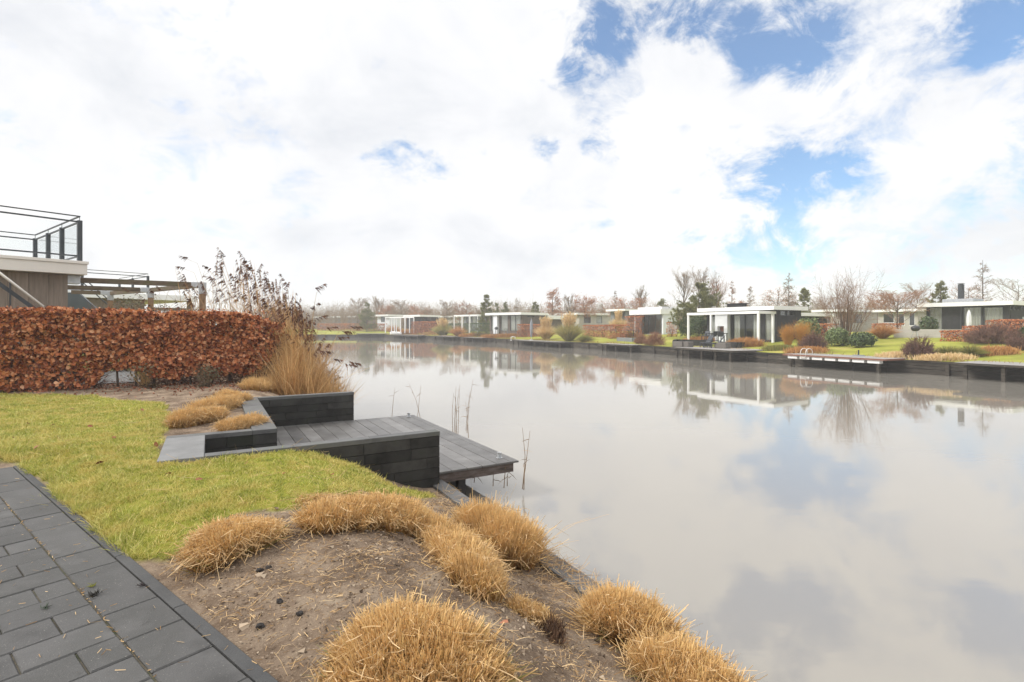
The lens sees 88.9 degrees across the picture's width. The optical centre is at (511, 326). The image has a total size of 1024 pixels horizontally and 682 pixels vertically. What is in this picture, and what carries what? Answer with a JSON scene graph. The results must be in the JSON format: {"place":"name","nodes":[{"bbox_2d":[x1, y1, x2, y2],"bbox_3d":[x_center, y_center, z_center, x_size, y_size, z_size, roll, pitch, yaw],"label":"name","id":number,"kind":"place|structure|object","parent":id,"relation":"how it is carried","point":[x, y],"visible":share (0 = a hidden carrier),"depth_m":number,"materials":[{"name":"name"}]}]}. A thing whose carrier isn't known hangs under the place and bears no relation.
{"place":"outdoors","nodes":[
{"label":"outdoors","id":0,"kind":"place"},
{"bbox_2d":[0,391,434,559],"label":"lawn grass","id":1,"kind":"structure","parent":0,"point":[10,446],"depth_m":5.43,"materials":[{"name":"plant"}]},
{"bbox_2d":[0,354,645,681],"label":"ground","id":2,"kind":"structure","parent":0,"point":[292,627],"depth_m":3.15,"materials":[{"name":"soil"}]},
{"bbox_2d":[0,272,43,376],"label":"outside stair","id":3,"kind":"object","parent":2,"relation":"on","point":[14,294],"visible":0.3,"depth_m":13.41,"materials":[{"name":"metal"}]},
{"bbox_2d":[0,255,88,374],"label":"neighbour house","id":4,"kind":"structure","parent":2,"relation":"on","point":[45,282],"depth_m":14.43,"materials":[{"name":"wood"}]},
{"bbox_2d":[0,205,82,260],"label":"roof railing","id":5,"kind":"object","parent":4,"relation":"on","point":[61,253],"visible":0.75,"depth_m":15.34,"materials":[{"name":"metal"}]},
{"bbox_2d":[66,370,139,383],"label":"gravel path","id":6,"kind":"structure","parent":2,"relation":"on","point":[121,377],"depth_m":14.81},
{"bbox_2d":[85,295,159,369],"bbox_3d":[-12.595,0.108,17.562,3.485,2.693,2.697,0,0,0],"label":"garden bush","id":7,"kind":"object","parent":2,"relation":"on","point":[114,305],"visible":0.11,"depth_m":17.40,"materials":[{"name":"brown plant"}]},
{"bbox_2d":[0,467,252,681],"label":"paving","id":8,"kind":"structure","parent":2,"relation":"on","point":[135,617],"depth_m":2.70,"materials":[{"name":"concrete"}]},
{"bbox_2d":[68,290,196,353],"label":"second neighbour house","id":9,"kind":"structure","parent":2,"relation":"on","point":[97,301],"depth_m":29.55,"materials":[{"name":"white paint"}]},
{"bbox_2d":[68,276,117,323],"bbox_3d":[-20.122,-1.277,24.736,3.073,2.645,0.712,0,0,-22],"label":"slate stair","id":10,"kind":"object","parent":9,"relation":"on","point":[77,301],"depth_m":24.43,"materials":[{"name":"stone"}]},
{"bbox_2d":[81,269,148,293],"bbox_3d":[-25.060,-2.467,28.352,4.810,1.175,7.655,0,0,37],"label":"roof railing","id":11,"kind":"object","parent":9,"relation":"on","point":[147,278],"visible":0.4,"depth_m":29.71,"materials":[{"name":"metal"}]},
{"bbox_2d":[68,277,205,311],"bbox_3d":[-14.337,0.048,19.292,3.507,3.104,7.871,0,0,-44],"label":"pergola","id":12,"kind":"object","parent":2,"relation":"on","point":[110,292],"visible":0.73,"depth_m":18.81,"materials":[{"name":"brown wood"}]},
{"bbox_2d":[125,360,159,387],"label":"undergrowth plant","id":13,"kind":"object","parent":2,"relation":"on","point":[143,376],"visible":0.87,"depth_m":12.44,"materials":[{"name":"brown plant"}]},
{"bbox_2d":[0,299,285,392],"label":"beech hedge","id":14,"kind":"object","parent":2,"relation":"on","point":[190,341],"visible":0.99,"depth_m":12.34,"materials":[{"name":"orange plant"}]},
{"bbox_2d":[13,465,277,681],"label":"kerb","id":15,"kind":"structure","parent":2,"relation":"on","point":[235,656],"depth_m":2.82,"materials":[{"name":"concrete"}]},
{"bbox_2d":[117,271,241,312],"bbox_3d":[-10.259,-0.309,16.773,3.694,3.531,3.476,0,0,39],"label":"bare bush","id":16,"kind":"object","parent":2,"relation":"on","point":[194,299],"visible":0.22,"depth_m":16.93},
{"bbox_2d":[157,435,204,463],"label":"entrance slab","id":17,"kind":"structure","parent":2,"relation":"on","point":[189,448],"depth_m":5.95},
{"bbox_2d":[156,404,238,428],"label":"straw tuft","id":18,"kind":"object","parent":2,"relation":"on","point":[189,417],"visible":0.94,"depth_m":7.69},
{"bbox_2d":[192,364,222,383],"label":"undergrowth plant","id":19,"kind":"object","parent":2,"relation":"on","point":[208,379],"visible":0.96,"depth_m":13.03,"materials":[{"name":"brown plant"}]},
{"bbox_2d":[184,391,249,409],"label":"straw tuft","id":20,"kind":"object","parent":2,"relation":"on","point":[232,402],"visible":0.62,"depth_m":9.01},
{"bbox_2d":[166,397,276,452],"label":"block wall","id":21,"kind":"structure","parent":2,"relation":"on","point":[259,436],"depth_m":7.02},
{"bbox_2d":[156,510,303,581],"bbox_3d":[-1.810,1.425,3.384,0.774,0.398,0.831,0,0,44],"label":"straw tuft","id":22,"kind":"object","parent":2,"relation":"on","point":[215,545],"visible":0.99,"depth_m":3.26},
{"bbox_2d":[211,388,256,400],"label":"straw tuft","id":23,"kind":"object","parent":2,"relation":"on","point":[245,395],"visible":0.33,"depth_m":10.04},
{"bbox_2d":[209,411,273,431],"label":"straw tuft","id":24,"kind":"object","parent":2,"relation":"on","point":[245,421],"visible":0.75,"depth_m":7.31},
{"bbox_2d":[122,248,370,402],"bbox_3d":[-7.703,-0.096,15.554,10.077,4.651,4.037,0,0,35],"label":"reed clump","id":25,"kind":"object","parent":2,"relation":"on","point":[297,374],"visible":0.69,"depth_m":13.69,"materials":[{"name":"plant"}]},
{"bbox_2d":[0,375,507,622],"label":"fallen leaves","id":26,"kind":"object","parent":2,"relation":"on","point":[198,478],"visible":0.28,"depth_m":12.15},
{"bbox_2d":[237,375,278,392],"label":"straw tuft","id":27,"kind":"object","parent":2,"relation":"on","point":[251,383],"visible":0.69,"depth_m":12.32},
{"bbox_2d":[257,391,353,426],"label":"block wall","id":28,"kind":"structure","parent":2,"relation":"on","point":[290,410],"depth_m":10.75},
{"bbox_2d":[280,491,342,507],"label":"straw tuft","id":29,"kind":"object","parent":2,"relation":"on","point":[307,499],"visible":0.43,"depth_m":4.29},
{"bbox_2d":[205,429,439,487],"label":"block wall","id":30,"kind":"structure","parent":2,"relation":"on","point":[412,459],"depth_m":6.67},
{"bbox_2d":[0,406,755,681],"bbox_3d":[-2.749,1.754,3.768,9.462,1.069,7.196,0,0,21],"label":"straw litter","id":31,"kind":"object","parent":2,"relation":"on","point":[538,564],"visible":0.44,"depth_m":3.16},
{"bbox_2d":[277,488,520,612],"bbox_3d":[-0.649,1.606,4.024,1.838,0.794,1.633,0,0,20],"label":"straw tuft","id":32,"kind":"object","parent":2,"relation":"on","point":[469,561],"visible":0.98,"depth_m":3.72,"materials":[{"name":"plant"}]},
{"bbox_2d":[163,492,636,681],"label":"soil crumbs","id":33,"kind":"object","parent":2,"relation":"on","point":[243,626],"visible":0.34,"depth_m":2.99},
{"bbox_2d":[302,581,541,681],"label":"straw tuft","id":34,"kind":"object","parent":2,"relation":"on","point":[406,641],"visible":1,"depth_m":2.13,"materials":[{"name":"plant"}]},
{"bbox_2d":[445,489,566,574],"bbox_3d":[-0.140,1.841,4.806,1.279,0.644,1.201,0,0,14],"label":"straw tuft","id":35,"kind":"object","parent":2,"relation":"on","point":[516,537],"visible":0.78,"depth_m":4.59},
{"bbox_2d":[501,587,562,627],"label":"straw tuft","id":36,"kind":"object","parent":2,"relation":"on","point":[525,609],"visible":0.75,"depth_m":3.27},
{"bbox_2d":[535,608,570,648],"bbox_3d":[0.238,1.772,3.088,0.250,0.121,0.419,0,0,0],"label":"torn root","id":37,"kind":"object","parent":2,"relation":"on","point":[554,627],"visible":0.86,"depth_m":3.08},
{"bbox_2d":[433,479,742,679],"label":"quay wall","id":38,"kind":"structure","parent":2,"relation":"on","point":[453,494],"depth_m":4.59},
{"bbox_2d":[561,573,700,657],"bbox_3d":[0.740,1.942,3.485,1.007,0.501,0.960,0,0,-41],"label":"straw tuft","id":39,"kind":"object","parent":2,"relation":"on","point":[607,612],"visible":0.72,"depth_m":3.42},
{"bbox_2d":[284,335,1023,380],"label":"quay wall","id":40,"kind":"structure","parent":2,"relation":"on","point":[935,368],"depth_m":34.21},
{"bbox_2d":[606,613,767,681],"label":"straw tuft","id":41,"kind":"object","parent":2,"relation":"on","point":[665,658],"visible":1,"depth_m":2.95,"materials":[{"name":"plant"}]},
{"bbox_2d":[427,317,453,335],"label":"pampas grass","id":42,"kind":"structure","parent":0,"point":[441,328],"depth_m":99.98,"materials":[{"name":"beige plant"}]},
{"bbox_2d":[0,0,1023,326],"label":"sky","id":43,"kind":"structure","parent":0,"point":[433,151],"materials":[{"name":"white"}]},
{"bbox_2d":[533,316,555,339],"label":"pampas grass","id":44,"kind":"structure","parent":0,"point":[544,332],"depth_m":68.25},
{"bbox_2d":[547,311,586,340],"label":"pampas grass","id":45,"kind":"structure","parent":0,"point":[568,332],"depth_m":62.53,"materials":[{"name":"beige plant"}]},
{"bbox_2d":[261,329,1023,362],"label":"ground","id":46,"kind":"structure","parent":0,"point":[890,343],"depth_m":36.60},
{"bbox_2d":[316,323,386,330],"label":"beech hedge","id":47,"kind":"object","parent":46,"relation":"on","point":[340,328],"visible":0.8,"depth_m":129.50,"materials":[{"name":"orange plant"}]},
{"bbox_2d":[356,302,379,331],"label":"pine tree","id":48,"kind":"object","parent":46,"relation":"on","point":[365,316],"visible":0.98,"depth_m":125.67,"materials":[{"name":"green plant"}]},
{"bbox_2d":[375,314,402,329],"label":"bungalow","id":49,"kind":"object","parent":46,"relation":"on","point":[381,318],"visible":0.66,"depth_m":129.47,"materials":[{"name":"paint"}]},
{"bbox_2d":[403,315,439,332],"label":"bungalow","id":50,"kind":"object","parent":46,"relation":"on","point":[419,318],"visible":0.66,"depth_m":117.66,"materials":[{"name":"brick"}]},
{"bbox_2d":[411,321,438,334],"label":"beech hedge","id":51,"kind":"object","parent":46,"relation":"on","point":[421,327],"visible":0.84,"depth_m":107.76,"materials":[{"name":"orange plant"}]},
{"bbox_2d":[470,323,489,336],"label":"beech hedge","id":52,"kind":"object","parent":46,"relation":"on","point":[481,330],"visible":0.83,"depth_m":88.40,"materials":[{"name":"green plant"}]},
{"bbox_2d":[477,294,494,331],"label":"pine tree","id":53,"kind":"object","parent":46,"relation":"on","point":[485,304],"visible":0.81,"depth_m":91.72,"materials":[{"name":"green plant"}]},
{"bbox_2d":[485,312,563,339],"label":"bungalow","id":54,"kind":"object","parent":46,"relation":"on","point":[504,322],"visible":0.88,"depth_m":82.51,"materials":[{"name":"paint"}]},
{"bbox_2d":[540,288,564,315],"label":"birch tree","id":55,"kind":"object","parent":46,"relation":"on","point":[551,307],"visible":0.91,"depth_m":95.84,"materials":[{"name":"brown plant"}]},
{"bbox_2d":[548,313,610,329],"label":"bungalow","id":56,"kind":"object","parent":46,"relation":"on","point":[602,319],"visible":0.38,"depth_m":100.06,"materials":[{"name":"paint"}]},
{"bbox_2d":[573,292,600,319],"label":"oak tree","id":57,"kind":"object","parent":46,"relation":"on","point":[590,302],"visible":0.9,"depth_m":99.07,"materials":[{"name":"brown plant"}]},
{"bbox_2d":[257,297,936,329],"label":"wood","id":58,"kind":"object","parent":46,"relation":"on","point":[345,313],"visible":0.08,"depth_m":158.03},
{"bbox_2d":[582,324,629,337],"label":"beech hedge","id":59,"kind":"object","parent":46,"relation":"on","point":[606,332],"visible":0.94,"depth_m":64.97,"materials":[{"name":"orange plant"}]},
{"bbox_2d":[606,309,637,330],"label":"bungalow","id":60,"kind":"object","parent":46,"relation":"on","point":[624,313],"visible":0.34,"depth_m":85.60,"materials":[{"name":"paint"}]},
{"bbox_2d":[600,296,649,316],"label":"oak tree","id":61,"kind":"object","parent":46,"relation":"on","point":[622,303],"visible":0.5,"depth_m":89.53,"materials":[{"name":"brown plant"}]},
{"bbox_2d":[623,316,644,333],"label":"beech hedge","id":62,"kind":"object","parent":46,"relation":"on","point":[631,329],"visible":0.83,"depth_m":66.79,"materials":[{"name":"orange plant"}]},
{"bbox_2d":[642,330,666,345],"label":"twiggy shrub","id":63,"kind":"object","parent":46,"relation":"on","point":[654,338],"visible":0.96,"depth_m":48.83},
{"bbox_2d":[629,307,682,333],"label":"bungalow","id":64,"kind":"object","parent":46,"relation":"on","point":[656,319],"visible":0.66,"depth_m":66.37,"materials":[{"name":"paint"}]},
{"bbox_2d":[320,333,1022,363],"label":"bank weeds","id":65,"kind":"object","parent":46,"relation":"on","point":[651,344],"visible":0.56,"depth_m":50.33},
{"bbox_2d":[668,265,707,311],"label":"bare tree","id":66,"kind":"object","parent":46,"relation":"on","point":[685,278],"visible":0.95,"depth_m":79.82,"materials":[{"name":"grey plant"}]},
{"bbox_2d":[686,315,706,337],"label":"evergreen shrub","id":67,"kind":"object","parent":46,"relation":"on","point":[701,322],"visible":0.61,"depth_m":50.68,"materials":[{"name":"green plant"}]},
{"bbox_2d":[668,281,727,336],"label":"pine tree","id":68,"kind":"object","parent":46,"relation":"on","point":[704,297],"visible":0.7,"depth_m":55.44,"materials":[{"name":"green plant"}]},
{"bbox_2d":[688,263,719,327],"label":"bare tree","id":69,"kind":"object","parent":46,"relation":"on","point":[703,277],"visible":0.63,"depth_m":81.34,"materials":[{"name":"brown plant"}]},
{"bbox_2d":[687,311,775,342],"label":"white pergola","id":70,"kind":"object","parent":46,"relation":"on","point":[758,313],"visible":0.82,"depth_m":43.50,"materials":[{"name":"paint"}]},
{"bbox_2d":[725,336,769,346],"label":"dead grass strip","id":71,"kind":"object","parent":46,"relation":"on","point":[753,342],"visible":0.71,"depth_m":41.11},
{"bbox_2d":[697,303,835,341],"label":"bungalow","id":72,"kind":"object","parent":46,"relation":"on","point":[738,325],"visible":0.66,"depth_m":46.90,"materials":[{"name":"paint"}]},
{"bbox_2d":[733,314,756,338],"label":"window","id":73,"kind":"structure","parent":72,"relation":"in","point":[736,318],"depth_m":46.95,"materials":[{"name":"glass"}]},
{"bbox_2d":[764,314,770,340],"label":"window","id":74,"kind":"structure","parent":72,"relation":"in","point":[767,317],"depth_m":44.46,"materials":[{"name":"glass"}]},
{"bbox_2d":[756,285,796,305],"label":"oak tree","id":75,"kind":"object","parent":46,"relation":"on","point":[772,301],"visible":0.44,"depth_m":69.63,"materials":[{"name":"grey plant"}]},
{"bbox_2d":[757,344,796,350],"bbox_3d":[19.071,1.458,37.172,2.755,0.560,1.677,0,0,0],"label":"dead grass strip","id":76,"kind":"object","parent":46,"relation":"on","point":[778,347],"visible":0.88,"depth_m":36.85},
{"bbox_2d":[779,323,796,345],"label":"willow shrub","id":77,"kind":"object","parent":46,"relation":"on","point":[787,337],"visible":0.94,"depth_m":38.85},
{"bbox_2d":[795,288,812,312],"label":"pine tree","id":78,"kind":"object","parent":46,"relation":"on","point":[804,294],"visible":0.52,"depth_m":59.81,"materials":[{"name":"green plant"}]},
{"bbox_2d":[790,321,818,343],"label":"willow shrub","id":79,"kind":"object","parent":46,"relation":"on","point":[800,331],"visible":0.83,"depth_m":38.53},
{"bbox_2d":[782,345,829,353],"bbox_3d":[19.257,1.472,33.990,2.964,0.601,1.563,0,0,12],"label":"dead grass strip","id":80,"kind":"object","parent":46,"relation":"on","point":[797,349],"visible":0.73,"depth_m":33.81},
{"bbox_2d":[794,316,822,339],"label":"evergreen shrub","id":81,"kind":"object","parent":46,"relation":"on","point":[815,324],"visible":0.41,"depth_m":41.88,"materials":[{"name":"green plant"}]},
{"bbox_2d":[796,329,829,349],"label":"twiggy shrub","id":82,"kind":"object","parent":46,"relation":"on","point":[813,340],"visible":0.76,"depth_m":34.96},
{"bbox_2d":[824,326,849,345],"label":"evergreen shrub","id":83,"kind":"object","parent":46,"relation":"on","point":[838,335],"visible":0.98,"depth_m":36.85,"materials":[{"name":"green plant"}]},
{"bbox_2d":[811,309,876,331],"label":"bungalow","id":84,"kind":"object","parent":46,"relation":"on","point":[868,323],"visible":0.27,"depth_m":74.20,"materials":[{"name":"paint"}]},
{"bbox_2d":[807,260,897,342],"bbox_3d":[24.621,-1.750,37.706,5.840,6.063,6.040,0,0,39],"label":"bare shrub","id":85,"kind":"object","parent":46,"relation":"on","point":[847,317],"visible":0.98,"depth_m":37.73,"materials":[{"name":"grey plant"}]},
{"bbox_2d":[848,331,877,346],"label":"evergreen shrub","id":86,"kind":"object","parent":46,"relation":"on","point":[861,339],"visible":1,"depth_m":35.32,"materials":[{"name":"green plant"}]},
{"bbox_2d":[863,322,904,338],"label":"grass clump","id":87,"kind":"object","parent":46,"relation":"on","point":[883,331],"visible":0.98,"depth_m":39.80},
{"bbox_2d":[872,350,914,358],"bbox_3d":[21.400,1.518,29.006,2.454,0.506,1.612,0,0,0],"label":"dead grass strip","id":88,"kind":"object","parent":46,"relation":"on","point":[893,354],"visible":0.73,"depth_m":28.84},
{"bbox_2d":[872,309,925,329],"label":"bungalow","id":89,"kind":"object","parent":46,"relation":"on","point":[913,319],"visible":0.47,"depth_m":68.15,"materials":[{"name":"paint"}]},
{"bbox_2d":[864,289,937,327],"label":"bare tree","id":90,"kind":"object","parent":46,"relation":"on","point":[915,293],"visible":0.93,"depth_m":47.73,"materials":[{"name":"brown plant"}]},
{"bbox_2d":[898,282,933,308],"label":"bare tree","id":91,"kind":"object","parent":46,"relation":"on","point":[912,290],"visible":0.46,"depth_m":92.04,"materials":[{"name":"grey plant"}]},
{"bbox_2d":[899,336,940,357],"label":"twiggy shrub","id":92,"kind":"object","parent":46,"relation":"on","point":[916,347],"visible":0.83,"depth_m":28.29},
{"bbox_2d":[894,329,962,337],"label":"garden wall","id":93,"kind":"structure","parent":46,"relation":"on","point":[931,333],"depth_m":38.94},
{"bbox_2d":[918,316,938,328],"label":"evergreen shrub","id":94,"kind":"object","parent":46,"relation":"on","point":[926,322],"visible":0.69,"depth_m":43.77,"materials":[{"name":"green plant"}]},
{"bbox_2d":[918,280,950,323],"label":"pine tree","id":95,"kind":"object","parent":46,"relation":"on","point":[939,288],"visible":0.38,"depth_m":62.07,"materials":[{"name":"green plant"}]},
{"bbox_2d":[904,352,977,360],"bbox_3d":[22.512,1.528,27.177,3.385,0.486,1.792,0,0,0],"label":"dead grass strip","id":96,"kind":"object","parent":46,"relation":"on","point":[939,356],"visible":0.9,"depth_m":26.93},
{"bbox_2d":[939,330,972,341],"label":"beech hedge","id":97,"kind":"object","parent":46,"relation":"on","point":[949,337],"visible":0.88,"depth_m":34.99,"materials":[{"name":"orange plant"}]},
{"bbox_2d":[917,283,1023,330],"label":"bungalow","id":98,"kind":"object","parent":46,"relation":"on","point":[949,313],"visible":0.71,"depth_m":46.36,"materials":[{"name":"paint"}]},
{"bbox_2d":[929,307,941,328],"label":"window","id":99,"kind":"structure","parent":98,"relation":"in","point":[936,313],"depth_m":48.46,"materials":[{"name":"glass"}]},
{"bbox_2d":[963,307,981,330],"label":"window","id":100,"kind":"structure","parent":98,"relation":"in","point":[976,312],"depth_m":46.11,"materials":[{"name":"glass"}]},
{"bbox_2d":[983,307,1003,324],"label":"window","id":101,"kind":"structure","parent":98,"relation":"in","point":[989,313],"depth_m":45.06,"materials":[{"name":"glass"}]},
{"bbox_2d":[958,344,992,355],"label":"grass clump","id":102,"kind":"object","parent":46,"relation":"on","point":[973,350],"visible":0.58,"depth_m":27.51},
{"bbox_2d":[966,263,996,300],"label":"larch tree","id":103,"kind":"object","parent":46,"relation":"on","point":[985,283],"visible":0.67,"depth_m":59.97,"materials":[{"name":"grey plant"}]},
{"bbox_2d":[960,321,1023,344],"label":"twiggy shrub","id":104,"kind":"object","parent":46,"relation":"on","point":[996,334],"visible":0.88,"depth_m":31.98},
{"bbox_2d":[961,343,1023,356],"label":"dead grass strip","id":105,"kind":"object","parent":46,"relation":"on","point":[1001,350],"visible":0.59,"depth_m":27.63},
{"bbox_2d":[980,279,1023,300],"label":"bare tree","id":106,"kind":"object","parent":46,"relation":"on","point":[1003,284],"visible":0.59,"depth_m":88.45,"materials":[{"name":"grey plant"}]},
{"bbox_2d":[985,319,1023,333],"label":"beech hedge","id":107,"kind":"object","parent":46,"relation":"on","point":[1006,321],"visible":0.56,"depth_m":37.14,"materials":[{"name":"orange plant"}]},
{"bbox_2d":[1005,334,1023,349],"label":"twiggy shrub","id":108,"kind":"object","parent":46,"relation":"on","point":[1015,342],"visible":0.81,"depth_m":28.92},
{"bbox_2d":[286,334,1023,681],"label":"water","id":109,"kind":"structure","parent":0,"point":[778,522],"depth_m":8.05,"materials":[{"name":"grey liquid"}]},
{"bbox_2d":[277,415,518,494],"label":"jetty","id":110,"kind":"object","parent":109,"relation":"in","point":[462,459],"visible":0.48,"depth_m":9.26,"materials":[{"name":"wood"}]},
{"bbox_2d":[672,347,764,361],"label":"jetty","id":111,"kind":"object","parent":109,"relation":"in","point":[729,350],"visible":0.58,"depth_m":38.10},
{"bbox_2d":[782,353,906,372],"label":"jetty","id":112,"kind":"object","parent":109,"relation":"in","point":[878,361],"visible":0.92,"depth_m":29.83,"materials":[{"name":"white paint"}]},
{"bbox_2d":[953,361,1023,381],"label":"jetty","id":113,"kind":"object","parent":109,"relation":"in","point":[1002,365],"visible":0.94,"depth_m":24.14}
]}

